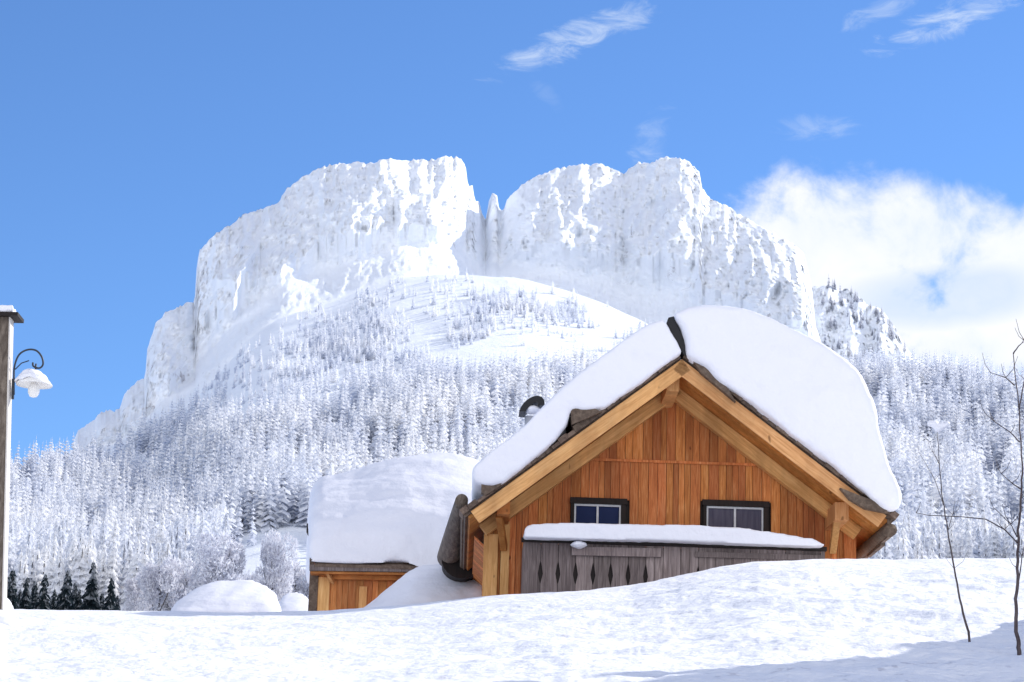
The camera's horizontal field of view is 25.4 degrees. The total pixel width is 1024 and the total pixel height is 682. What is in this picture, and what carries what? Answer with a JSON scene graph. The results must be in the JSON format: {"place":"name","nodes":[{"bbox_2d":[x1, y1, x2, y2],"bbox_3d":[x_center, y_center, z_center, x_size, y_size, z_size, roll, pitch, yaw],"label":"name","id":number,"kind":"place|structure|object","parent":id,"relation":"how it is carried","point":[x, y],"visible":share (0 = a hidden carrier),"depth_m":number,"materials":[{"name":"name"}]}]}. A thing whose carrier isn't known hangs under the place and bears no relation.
{"place":"outdoors","nodes":[
{"label":"outdoors","id":0,"kind":"place"},
{"bbox_2d":[0,558,1023,681],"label":"snow bank","id":1,"kind":"structure","parent":0,"point":[851,620],"depth_m":23.75,"materials":[{"name":"snow"}]},
{"bbox_2d":[0,598,16,625],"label":"snow heap","id":2,"kind":"object","parent":1,"relation":"on","point":[7,616],"visible":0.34,"depth_m":29.57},
{"bbox_2d":[0,312,52,609],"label":"lamp post","id":3,"kind":"object","parent":1,"relation":"on","point":[8,320],"visible":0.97,"depth_m":30.56,"materials":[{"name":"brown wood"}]},
{"bbox_2d":[0,305,15,311],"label":"snow pile","id":4,"kind":"object","parent":3,"relation":"on","point":[6,308],"visible":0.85,"depth_m":30.79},
{"bbox_2d":[14,369,47,383],"bbox_3d":[-6.490,0.474,30.740,0.460,0.191,0.464,2,-14,0],"label":"snow pile","id":5,"kind":"object","parent":3,"relation":"on","point":[33,373],"visible":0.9,"depth_m":30.59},
{"bbox_2d":[170,580,280,612],"bbox_3d":[-7.643,7.306,61.825,3.349,2.036,3.666,2,-14,0],"label":"snow mound","id":6,"kind":"object","parent":1,"relation":"on","point":[239,596],"visible":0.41,"depth_m":61.33,"materials":[{"name":"snow"}]},
{"bbox_2d":[279,592,307,610],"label":"snow mound","id":7,"kind":"object","parent":1,"relation":"on","point":[295,601],"visible":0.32,"depth_m":65.70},
{"bbox_2d":[306,523,416,610],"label":"shed","id":8,"kind":"structure","parent":1,"relation":"on","point":[335,586],"depth_m":50.07,"materials":[{"name":"wood"}]},
{"bbox_2d":[306,453,478,582],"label":"roof snow","id":9,"kind":"structure","parent":8,"relation":"on","point":[396,510],"depth_m":50.99,"materials":[{"name":"snow"}]},
{"bbox_2d":[364,564,481,607],"bbox_3d":[-1.971,5.518,48.627,2.901,1.975,2.298,2,-14,0],"label":"snow drift","id":10,"kind":"object","parent":1,"relation":"on","point":[426,584],"visible":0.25,"depth_m":48.45,"materials":[{"name":"snow"}]},
{"bbox_2d":[437,316,899,595],"bbox_3d":[2.691,5.011,46.437,8.538,8.704,10.500,2,-14,-1],"label":"cabin","id":11,"kind":"object","parent":1,"relation":"on","point":[682,441],"visible":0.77,"depth_m":43.43,"materials":[{"name":"brown wood"}]},
{"bbox_2d":[526,405,539,413],"bbox_3d":[0.410,1.391,46.121,0.330,0.178,0.331,15,-19,-42],"label":"snow clump","id":12,"kind":"object","parent":11,"relation":"on","point":[532,409],"visible":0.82,"depth_m":46.00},
{"bbox_2d":[471,320,680,501],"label":"roof snow","id":13,"kind":"structure","parent":11,"relation":"on","point":[631,362],"depth_m":41.96,"materials":[{"name":"snow"}]},
{"bbox_2d":[570,541,586,548],"bbox_3d":[1.235,3.776,42.078,0.304,0.146,0.300,6,-15,-18],"label":"snow clump","id":14,"kind":"object","parent":11,"relation":"attached to","point":[578,544],"visible":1,"depth_m":41.98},
{"bbox_2d":[570,497,626,545],"bbox_3d":[1.643,3.582,43.452,1.095,1.162,0.150,2,-14,-1],"label":"window","id":15,"kind":"structure","parent":11,"relation":"in","point":[583,509],"depth_m":43.52,"materials":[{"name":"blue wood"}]},
{"bbox_2d":[523,523,823,547],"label":"railing snow","id":16,"kind":"structure","parent":11,"relation":"on","point":[707,535],"depth_m":41.97,"materials":[{"name":"snow"}]},
{"bbox_2d":[702,499,769,550],"bbox_3d":[4.277,3.635,43.506,1.292,1.162,0.150,2,-14,-1],"label":"window","id":17,"kind":"structure","parent":11,"relation":"in","point":[754,515],"depth_m":43.57,"materials":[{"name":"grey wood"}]},
{"bbox_2d":[674,305,900,511],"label":"roof snow","id":18,"kind":"structure","parent":11,"relation":"on","point":[814,396],"depth_m":42.01,"materials":[{"name":"snow"}]},
{"bbox_2d":[917,426,970,641],"bbox_3d":[3.926,1.786,20.746,0.415,2.119,0.332,-6,-16,27],"label":"sapling","id":19,"kind":"object","parent":1,"relation":"on","point":[963,614],"visible":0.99,"depth_m":20.77,"materials":[{"name":"brown plant"}]},
{"bbox_2d":[927,420,949,432],"bbox_3d":[3.948,0.790,21.040,0.211,0.115,0.078,2,-14,0],"label":"snow tuft","id":20,"kind":"object","parent":19,"relation":"on","point":[936,426],"visible":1,"depth_m":21.02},
{"bbox_2d":[916,320,1023,654],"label":"sapling","id":21,"kind":"object","parent":1,"relation":"on","point":[1018,640],"visible":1,"depth_m":18.67,"materials":[{"name":"brown plant"}]},
{"bbox_2d":[0,0,1023,467],"label":"sky","id":22,"kind":"structure","parent":0,"point":[882,140],"materials":[{"name":"blue"}]},
{"bbox_2d":[18,156,1006,580],"bbox_3d":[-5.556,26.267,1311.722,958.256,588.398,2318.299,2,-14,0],"label":"mountain","id":23,"kind":"structure","parent":0,"point":[656,240],"depth_m":1571.12,"materials":[{"name":"snow"}]},
{"bbox_2d":[8,533,15,576],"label":"frosted spruce","id":24,"kind":"object","parent":23,"relation":"on","point":[10,549],"visible":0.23,"depth_m":536.36,"materials":[{"name":"white"}]},
{"bbox_2d":[9,526,16,565],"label":"frosted spruce","id":25,"kind":"object","parent":23,"relation":"on","point":[11,529],"visible":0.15,"depth_m":548.25,"materials":[{"name":"white"}]},
{"bbox_2d":[7,567,19,608],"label":"spruce","id":26,"kind":"object","parent":23,"relation":"on","point":[12,597],"visible":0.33,"depth_m":405.16,"materials":[{"name":"green"}]},
{"bbox_2d":[15,550,25,593],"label":"frosted spruce","id":27,"kind":"object","parent":23,"relation":"on","point":[20,561],"visible":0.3,"depth_m":484.16,"materials":[{"name":"white"}]},
{"bbox_2d":[16,547,30,597],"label":"frosted spruce","id":28,"kind":"object","parent":23,"relation":"on","point":[25,573],"visible":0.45,"depth_m":482.68,"materials":[{"name":"white"}]},
{"bbox_2d":[15,530,32,572],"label":"frosted spruce","id":29,"kind":"object","parent":23,"relation":"on","point":[28,543],"visible":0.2,"depth_m":520.53,"materials":[{"name":"white"}]},
{"bbox_2d":[18,577,32,608],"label":"spruce","id":30,"kind":"object","parent":23,"relation":"on","point":[25,603],"visible":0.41,"depth_m":408.12,"materials":[{"name":"green"}]},
{"bbox_2d":[27,540,37,590],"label":"frosted spruce","id":31,"kind":"object","parent":23,"relation":"on","point":[33,566],"visible":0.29,"depth_m":489.51,"materials":[{"name":"white"}]},
{"bbox_2d":[30,581,37,602],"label":"spruce","id":32,"kind":"object","parent":23,"relation":"on","point":[34,585],"visible":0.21,"depth_m":441.47,"materials":[{"name":"green"}]},
{"bbox_2d":[31,589,37,608],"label":"spruce","id":33,"kind":"object","parent":23,"relation":"on","point":[35,596],"visible":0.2,"depth_m":429.06,"materials":[{"name":"green"}]},
{"bbox_2d":[30,543,40,574],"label":"frosted spruce","id":34,"kind":"object","parent":23,"relation":"on","point":[38,556],"visible":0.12,"depth_m":499.67,"materials":[{"name":"white"}]},
{"bbox_2d":[33,543,48,588],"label":"frosted spruce","id":35,"kind":"object","parent":23,"relation":"on","point":[44,550],"visible":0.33,"depth_m":490.19,"materials":[{"name":"white"}]},
{"bbox_2d":[32,574,51,609],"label":"spruce","id":36,"kind":"object","parent":23,"relation":"on","point":[42,603],"visible":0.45,"depth_m":410.98,"materials":[{"name":"green"}]},
{"bbox_2d":[38,536,58,599],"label":"frosted spruce","id":37,"kind":"object","parent":23,"relation":"on","point":[50,565],"visible":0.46,"depth_m":484.81,"materials":[{"name":"white"}]},
{"bbox_2d":[45,536,51,562],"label":"frosted spruce","id":38,"kind":"object","parent":23,"relation":"on","point":[49,544],"visible":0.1,"depth_m":503.30,"materials":[{"name":"white"}]},
{"bbox_2d":[50,588,56,609],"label":"spruce","id":39,"kind":"object","parent":23,"relation":"on","point":[53,603],"visible":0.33,"depth_m":425.96,"materials":[{"name":"green"}]},
{"bbox_2d":[52,515,59,539],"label":"frosted spruce","id":40,"kind":"object","parent":23,"relation":"on","point":[56,524],"visible":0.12,"depth_m":574.64,"materials":[{"name":"white"}]},
{"bbox_2d":[49,546,64,602],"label":"frosted spruce","id":41,"kind":"object","parent":23,"relation":"on","point":[59,570],"visible":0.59,"depth_m":481.33,"materials":[{"name":"white"}]},
{"bbox_2d":[59,525,67,557],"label":"frosted spruce","id":42,"kind":"object","parent":23,"relation":"on","point":[62,534],"visible":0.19,"depth_m":528.56,"materials":[{"name":"white"}]},
{"bbox_2d":[55,570,74,609],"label":"spruce","id":43,"kind":"object","parent":23,"relation":"on","point":[65,600],"visible":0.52,"depth_m":414.05,"materials":[{"name":"green"}]},
{"bbox_2d":[63,527,75,563],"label":"frosted spruce","id":44,"kind":"object","parent":23,"relation":"on","point":[67,547],"visible":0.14,"depth_m":519.32,"materials":[{"name":"white"}]},
{"bbox_2d":[64,532,77,573],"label":"frosted spruce","id":45,"kind":"object","parent":23,"relation":"on","point":[75,543],"visible":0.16,"depth_m":496.30,"materials":[{"name":"white"}]},
{"bbox_2d":[71,579,77,608],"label":"spruce","id":46,"kind":"object","parent":23,"relation":"on","point":[74,592],"visible":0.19,"depth_m":444.44,"materials":[{"name":"green"}]},
{"bbox_2d":[70,550,79,586],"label":"frosted spruce","id":47,"kind":"object","parent":23,"relation":"on","point":[74,560],"visible":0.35,"depth_m":482.77,"materials":[{"name":"white"}]},
{"bbox_2d":[74,590,82,609],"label":"spruce","id":48,"kind":"object","parent":23,"relation":"on","point":[78,603],"visible":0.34,"depth_m":423.13,"materials":[{"name":"green"}]},
{"bbox_2d":[70,534,88,595],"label":"frosted spruce","id":49,"kind":"object","parent":23,"relation":"on","point":[78,573],"visible":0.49,"depth_m":481.06,"materials":[{"name":"white"}]},
{"bbox_2d":[77,523,84,541],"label":"frosted spruce","id":50,"kind":"object","parent":23,"relation":"on","point":[80,529],"visible":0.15,"depth_m":553.28,"materials":[{"name":"white"}]},
{"bbox_2d":[78,542,91,601],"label":"frosted spruce","id":51,"kind":"object","parent":23,"relation":"on","point":[87,550],"visible":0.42,"depth_m":481.60,"materials":[{"name":"white"}]},
{"bbox_2d":[78,561,100,609],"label":"spruce","id":52,"kind":"object","parent":23,"relation":"on","point":[90,596],"visible":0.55,"depth_m":417.29,"materials":[{"name":"green"}]},
{"bbox_2d":[87,531,98,579],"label":"frosted spruce","id":53,"kind":"object","parent":23,"relation":"on","point":[93,551],"visible":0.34,"depth_m":485.74,"materials":[{"name":"white"}]},
{"bbox_2d":[96,550,107,603],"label":"frosted spruce","id":54,"kind":"object","parent":23,"relation":"on","point":[102,573],"visible":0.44,"depth_m":483.17,"materials":[{"name":"white"}]},
{"bbox_2d":[97,543,106,568],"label":"frosted spruce","id":55,"kind":"object","parent":23,"relation":"on","point":[103,547],"visible":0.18,"depth_m":494.55,"materials":[{"name":"white"}]},
{"bbox_2d":[96,520,108,560],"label":"frosted spruce","id":56,"kind":"object","parent":23,"relation":"on","point":[102,536],"visible":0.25,"depth_m":552.96,"materials":[{"name":"white"}]},
{"bbox_2d":[99,532,119,604],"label":"frosted spruce","id":57,"kind":"object","parent":23,"relation":"on","point":[111,562],"visible":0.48,"depth_m":484.03,"materials":[{"name":"white"}]},
{"bbox_2d":[102,578,118,609],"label":"spruce","id":58,"kind":"object","parent":23,"relation":"on","point":[109,601],"visible":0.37,"depth_m":420.00,"materials":[{"name":"green"}]},
{"bbox_2d":[105,520,120,552],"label":"frosted spruce","id":59,"kind":"object","parent":23,"relation":"on","point":[115,527],"visible":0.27,"depth_m":579.93,"materials":[{"name":"white"}]},
{"bbox_2d":[118,541,127,580],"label":"frosted spruce","id":60,"kind":"object","parent":23,"relation":"on","point":[124,550],"visible":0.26,"depth_m":501.35,"materials":[{"name":"white"}]},
{"bbox_2d":[119,540,133,587],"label":"frosted spruce","id":61,"kind":"object","parent":23,"relation":"on","point":[130,554],"visible":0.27,"depth_m":496.22,"materials":[{"name":"white"}]},
{"bbox_2d":[120,536,143,610],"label":"frosted spruce","id":62,"kind":"object","parent":23,"relation":"on","point":[136,564],"visible":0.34,"depth_m":481.56,"materials":[{"name":"white"}]},
{"bbox_2d":[123,572,151,610],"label":"frosted tree","id":63,"kind":"object","parent":23,"relation":"on","point":[132,588],"visible":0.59,"depth_m":464.91,"materials":[{"name":"white plant"}]},
{"bbox_2d":[139,538,149,606],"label":"frosted spruce","id":64,"kind":"object","parent":23,"relation":"on","point":[144,562],"visible":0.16,"depth_m":491.57,"materials":[{"name":"white"}]},
{"bbox_2d":[147,544,154,573],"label":"frosted spruce","id":65,"kind":"object","parent":23,"relation":"on","point":[150,554],"visible":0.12,"depth_m":498.53,"materials":[{"name":"white"}]},
{"bbox_2d":[148,545,164,609],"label":"frosted spruce","id":66,"kind":"object","parent":23,"relation":"on","point":[161,556],"visible":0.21,"depth_m":485.46,"materials":[{"name":"white"}]},
{"bbox_2d":[153,540,163,574],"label":"frosted spruce","id":67,"kind":"object","parent":23,"relation":"on","point":[157,551],"visible":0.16,"depth_m":508.78,"materials":[{"name":"white"}]},
{"bbox_2d":[153,512,166,552],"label":"frosted spruce","id":68,"kind":"object","parent":23,"relation":"on","point":[159,528],"visible":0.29,"depth_m":582.24,"materials":[{"name":"white"}]},
{"bbox_2d":[136,556,186,610],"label":"frosted tree","id":69,"kind":"object","parent":23,"relation":"on","point":[154,586],"visible":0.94,"depth_m":455.28,"materials":[{"name":"white plant"}]},
{"bbox_2d":[153,534,172,610],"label":"frosted spruce","id":70,"kind":"object","parent":23,"relation":"on","point":[167,547],"visible":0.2,"depth_m":486.15,"materials":[{"name":"white"}]},
{"bbox_2d":[152,577,180,610],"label":"frosted tree","id":71,"kind":"object","parent":23,"relation":"on","point":[166,605],"visible":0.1,"depth_m":479.66,"materials":[{"name":"white plant"}]},
{"bbox_2d":[169,524,176,558],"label":"frosted spruce","id":72,"kind":"object","parent":23,"relation":"on","point":[172,543],"visible":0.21,"depth_m":534.30,"materials":[{"name":"white"}]},
{"bbox_2d":[172,513,184,558],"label":"frosted spruce","id":73,"kind":"object","parent":23,"relation":"on","point":[178,538],"visible":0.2,"depth_m":555.13,"materials":[{"name":"white"}]},
{"bbox_2d":[175,543,183,566],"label":"frosted spruce","id":74,"kind":"object","parent":23,"relation":"on","point":[180,546],"visible":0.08,"depth_m":508.41,"materials":[{"name":"white"}]},
{"bbox_2d":[170,558,196,605],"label":"frosted tree","id":75,"kind":"object","parent":23,"relation":"on","point":[185,579],"visible":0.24,"depth_m":461.12,"materials":[{"name":"white plant"}]},
{"bbox_2d":[177,548,189,591],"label":"frosted spruce","id":76,"kind":"object","parent":23,"relation":"on","point":[185,556],"visible":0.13,"depth_m":482.33,"materials":[{"name":"white"}]},
{"bbox_2d":[181,514,193,559],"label":"frosted spruce","id":77,"kind":"object","parent":23,"relation":"on","point":[185,537],"visible":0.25,"depth_m":576.93,"materials":[{"name":"white"}]},
{"bbox_2d":[193,517,205,564],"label":"frosted spruce","id":78,"kind":"object","parent":23,"relation":"on","point":[202,524],"visible":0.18,"depth_m":546.66,"materials":[{"name":"white"}]},
{"bbox_2d":[186,530,246,592],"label":"frosted tree","id":79,"kind":"object","parent":23,"relation":"on","point":[213,570],"visible":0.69,"depth_m":444.63,"materials":[{"name":"white plant"}]},
{"bbox_2d":[220,513,232,566],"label":"frosted spruce","id":80,"kind":"object","parent":23,"relation":"on","point":[225,520],"visible":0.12,"depth_m":558.82,"materials":[{"name":"white"}]},
{"bbox_2d":[242,571,260,582],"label":"frosted tree","id":81,"kind":"object","parent":23,"relation":"on","point":[247,576],"visible":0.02,"depth_m":470.42,"materials":[{"name":"white plant"}]},
{"bbox_2d":[251,528,299,601],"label":"frosted tree","id":82,"kind":"object","parent":23,"relation":"on","point":[273,562],"visible":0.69,"depth_m":451.91,"materials":[{"name":"white plant"}]},
{"bbox_2d":[278,559,308,600],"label":"frosted tree","id":83,"kind":"object","parent":23,"relation":"on","point":[303,588],"visible":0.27,"depth_m":476.63,"materials":[{"name":"white plant"}]},
{"bbox_2d":[8,268,1023,610],"bbox_3d":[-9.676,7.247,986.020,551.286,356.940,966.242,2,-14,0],"label":"distant forest","id":84,"kind":"object","parent":23,"relation":"on","point":[258,468],"visible":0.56,"depth_m":980.74,"materials":[{"name":"white"}]},
{"bbox_2d":[891,533,899,559],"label":"frosted spruce","id":85,"kind":"object","parent":23,"relation":"on","point":[896,541],"visible":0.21,"depth_m":497.16,"materials":[{"name":"white"}]},
{"bbox_2d":[893,527,911,559],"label":"frosted spruce","id":86,"kind":"object","parent":23,"relation":"on","point":[898,554],"visible":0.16,"depth_m":495.29,"materials":[{"name":"white"}]},
{"bbox_2d":[899,535,908,558],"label":"frosted spruce","id":87,"kind":"object","parent":23,"relation":"on","point":[903,544],"visible":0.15,"depth_m":484.03,"materials":[{"name":"white"}]},
{"bbox_2d":[905,522,913,558],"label":"frosted spruce","id":88,"kind":"object","parent":23,"relation":"on","point":[909,544],"visible":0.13,"depth_m":507.26,"materials":[{"name":"white"}]},
{"bbox_2d":[913,531,920,558],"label":"frosted spruce","id":89,"kind":"object","parent":23,"relation":"on","point":[917,541],"visible":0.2,"depth_m":494.93,"materials":[{"name":"white"}]},
{"bbox_2d":[920,520,928,551],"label":"frosted spruce","id":90,"kind":"object","parent":23,"relation":"on","point":[923,535],"visible":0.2,"depth_m":533.53,"materials":[{"name":"white"}]},
{"bbox_2d":[927,532,938,558],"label":"frosted spruce","id":91,"kind":"object","parent":23,"relation":"on","point":[933,543],"visible":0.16,"depth_m":493.39,"materials":[{"name":"white"}]},
{"bbox_2d":[925,519,944,555],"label":"frosted spruce","id":92,"kind":"object","parent":23,"relation":"on","point":[933,527],"visible":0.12,"depth_m":534.06,"materials":[{"name":"white"}]},
{"bbox_2d":[933,527,945,558],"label":"frosted spruce","id":93,"kind":"object","parent":23,"relation":"on","point":[939,551],"visible":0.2,"depth_m":500.73,"materials":[{"name":"white"}]},
{"bbox_2d":[945,512,958,558],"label":"frosted spruce","id":94,"kind":"object","parent":23,"relation":"on","point":[954,546],"visible":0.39,"depth_m":565.62,"materials":[{"name":"white"}]},
{"bbox_2d":[961,513,972,557],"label":"frosted spruce","id":95,"kind":"object","parent":23,"relation":"on","point":[967,527],"visible":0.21,"depth_m":538.27,"materials":[{"name":"white"}]},
{"bbox_2d":[963,531,974,557],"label":"frosted spruce","id":96,"kind":"object","parent":23,"relation":"on","point":[967,549],"visible":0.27,"depth_m":494.14,"materials":[{"name":"white"}]},
{"bbox_2d":[973,523,982,557],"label":"frosted spruce","id":97,"kind":"object","parent":23,"relation":"on","point":[978,532],"visible":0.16,"depth_m":526.70,"materials":[{"name":"white"}]},
{"bbox_2d":[979,526,988,558],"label":"frosted spruce","id":98,"kind":"object","parent":23,"relation":"on","point":[984,552],"visible":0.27,"depth_m":497.35,"materials":[{"name":"white"}]},
{"bbox_2d":[985,524,994,558],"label":"frosted spruce","id":99,"kind":"object","parent":23,"relation":"on","point":[989,544],"visible":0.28,"depth_m":495.71,"materials":[{"name":"white"}]},
{"bbox_2d":[989,526,998,558],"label":"frosted spruce","id":100,"kind":"object","parent":23,"relation":"on","point":[992,551],"visible":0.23,"depth_m":491.77,"materials":[{"name":"white"}]},
{"bbox_2d":[992,526,1002,556],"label":"frosted spruce","id":101,"kind":"object","parent":23,"relation":"on","point":[996,532],"visible":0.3,"depth_m":492.10,"materials":[{"name":"white"}]},
{"bbox_2d":[998,503,1004,528],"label":"frosted spruce","id":102,"kind":"object","parent":23,"relation":"on","point":[1001,512],"visible":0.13,"depth_m":583.19,"materials":[{"name":"white"}]},
{"bbox_2d":[1001,528,1010,557],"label":"frosted spruce","id":103,"kind":"object","parent":23,"relation":"on","point":[1004,548],"visible":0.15,"depth_m":493.02,"materials":[{"name":"white"}]},
{"bbox_2d":[1007,531,1020,557],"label":"frosted spruce","id":104,"kind":"object","parent":23,"relation":"on","point":[1013,546],"visible":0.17,"depth_m":487.60,"materials":[{"name":"white"}]},
{"bbox_2d":[1019,526,1023,557],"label":"frosted spruce","id":105,"kind":"object","parent":23,"relation":"on","point":[1021,542],"visible":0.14,"depth_m":489.25,"materials":[{"name":"white"}]},
{"bbox_2d":[812,285,921,368],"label":"hill","id":106,"kind":"structure","parent":0,"point":[855,336],"depth_m":1888.39,"materials":[{"name":"snow"}]},
{"bbox_2d":[820,275,905,363],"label":"trees","id":107,"kind":"object","parent":106,"relation":"on","point":[890,333],"visible":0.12,"depth_m":1898.00,"materials":[{"name":"white"}]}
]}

